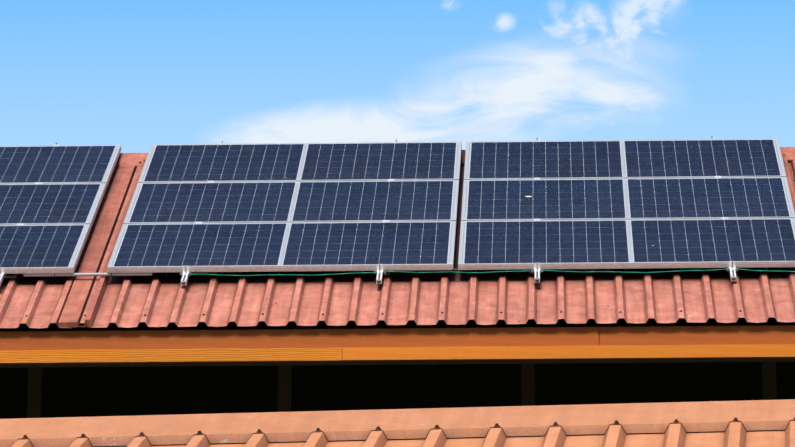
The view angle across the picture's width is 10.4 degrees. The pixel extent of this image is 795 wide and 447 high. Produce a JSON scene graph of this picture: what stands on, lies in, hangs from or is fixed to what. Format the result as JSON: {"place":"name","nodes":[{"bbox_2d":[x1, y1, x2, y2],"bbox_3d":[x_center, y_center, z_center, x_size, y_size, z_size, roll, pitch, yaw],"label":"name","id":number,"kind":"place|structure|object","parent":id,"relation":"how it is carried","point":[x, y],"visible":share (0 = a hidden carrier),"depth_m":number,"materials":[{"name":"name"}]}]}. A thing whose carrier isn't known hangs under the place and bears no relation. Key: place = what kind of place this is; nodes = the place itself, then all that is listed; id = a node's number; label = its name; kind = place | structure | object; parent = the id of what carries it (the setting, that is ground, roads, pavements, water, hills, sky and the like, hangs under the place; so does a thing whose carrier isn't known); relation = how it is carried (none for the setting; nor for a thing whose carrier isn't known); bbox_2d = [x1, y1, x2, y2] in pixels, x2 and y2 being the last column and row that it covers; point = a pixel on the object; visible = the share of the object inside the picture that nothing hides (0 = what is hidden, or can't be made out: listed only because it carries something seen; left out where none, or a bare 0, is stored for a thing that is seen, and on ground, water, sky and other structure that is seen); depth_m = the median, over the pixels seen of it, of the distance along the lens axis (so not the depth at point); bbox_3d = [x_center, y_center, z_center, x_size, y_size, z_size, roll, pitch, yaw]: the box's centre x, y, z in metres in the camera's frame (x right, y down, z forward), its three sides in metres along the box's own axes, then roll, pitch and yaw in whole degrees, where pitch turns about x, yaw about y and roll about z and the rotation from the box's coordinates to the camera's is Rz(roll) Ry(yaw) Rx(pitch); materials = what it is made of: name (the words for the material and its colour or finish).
{"place":"outdoors","nodes":[
{"label":"outdoors","id":0,"kind":"place"},
{"bbox_2d":[0,317,794,418],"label":"building","id":1,"kind":"structure","parent":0,"point":[52,390],"depth_m":31.21,"materials":[{"name":"brown metal"}]},
{"bbox_2d":[0,348,341,363],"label":"fascia","id":2,"kind":"structure","parent":1,"relation":"attached to","point":[169,355],"depth_m":25.64,"materials":[{"name":"brown wood"}]},
{"bbox_2d":[0,327,598,349],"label":"fascia","id":3,"kind":"structure","parent":1,"relation":"attached to","point":[298,338],"depth_m":25.67,"materials":[{"name":"brown wood"}]},
{"bbox_2d":[0,147,794,327],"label":"roof sheet","id":4,"kind":"object","parent":1,"relation":"on","point":[158,299],"visible":0.42,"depth_m":26.21,"materials":[{"name":"paint"}]},
{"bbox_2d":[0,143,120,285],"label":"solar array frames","id":5,"kind":"structure","parent":4,"relation":"on","point":[51,197],"depth_m":28.14,"materials":[{"name":"glass"}]},
{"bbox_2d":[23,273,151,277],"bbox_3d":[-1.877,0.312,26.576,0.780,0.028,0.034,-1,15,2],"label":"conduit","id":6,"kind":"object","parent":4,"relation":"on","point":[82,274],"visible":0.98,"depth_m":26.57,"materials":[{"name":"grey metal"}]},
{"bbox_2d":[107,139,461,285],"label":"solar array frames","id":7,"kind":"structure","parent":4,"relation":"on","point":[379,207],"depth_m":27.84,"materials":[{"name":"glass"}]},
{"bbox_2d":[166,268,794,276],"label":"earth wire","id":8,"kind":"object","parent":4,"relation":"on","point":[416,272],"visible":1,"depth_m":26.48,"materials":[{"name":"teal"}]},
{"bbox_2d":[458,136,794,282],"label":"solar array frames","id":9,"kind":"structure","parent":4,"relation":"on","point":[628,204],"depth_m":27.78,"materials":[{"name":"glass"}]},
{"bbox_2d":[342,344,794,360],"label":"fascia","id":10,"kind":"structure","parent":1,"relation":"attached to","point":[567,352],"depth_m":25.56,"materials":[{"name":"brown wood"}]},
{"bbox_2d":[599,325,794,344],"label":"fascia","id":11,"kind":"structure","parent":1,"relation":"attached to","point":[699,335],"depth_m":25.59,"materials":[{"name":"brown wood"}]},
{"bbox_2d":[0,0,794,152],"label":"sky","id":12,"kind":"structure","parent":0,"point":[134,75],"materials":[{"name":"blue"}]},
{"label":"lower building walls","id":13,"kind":"object","parent":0,"visible":0},
{"bbox_2d":[0,399,794,446],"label":"roof sheet","id":14,"kind":"object","parent":13,"relation":"on","point":[757,423],"visible":1,"depth_m":12.92,"materials":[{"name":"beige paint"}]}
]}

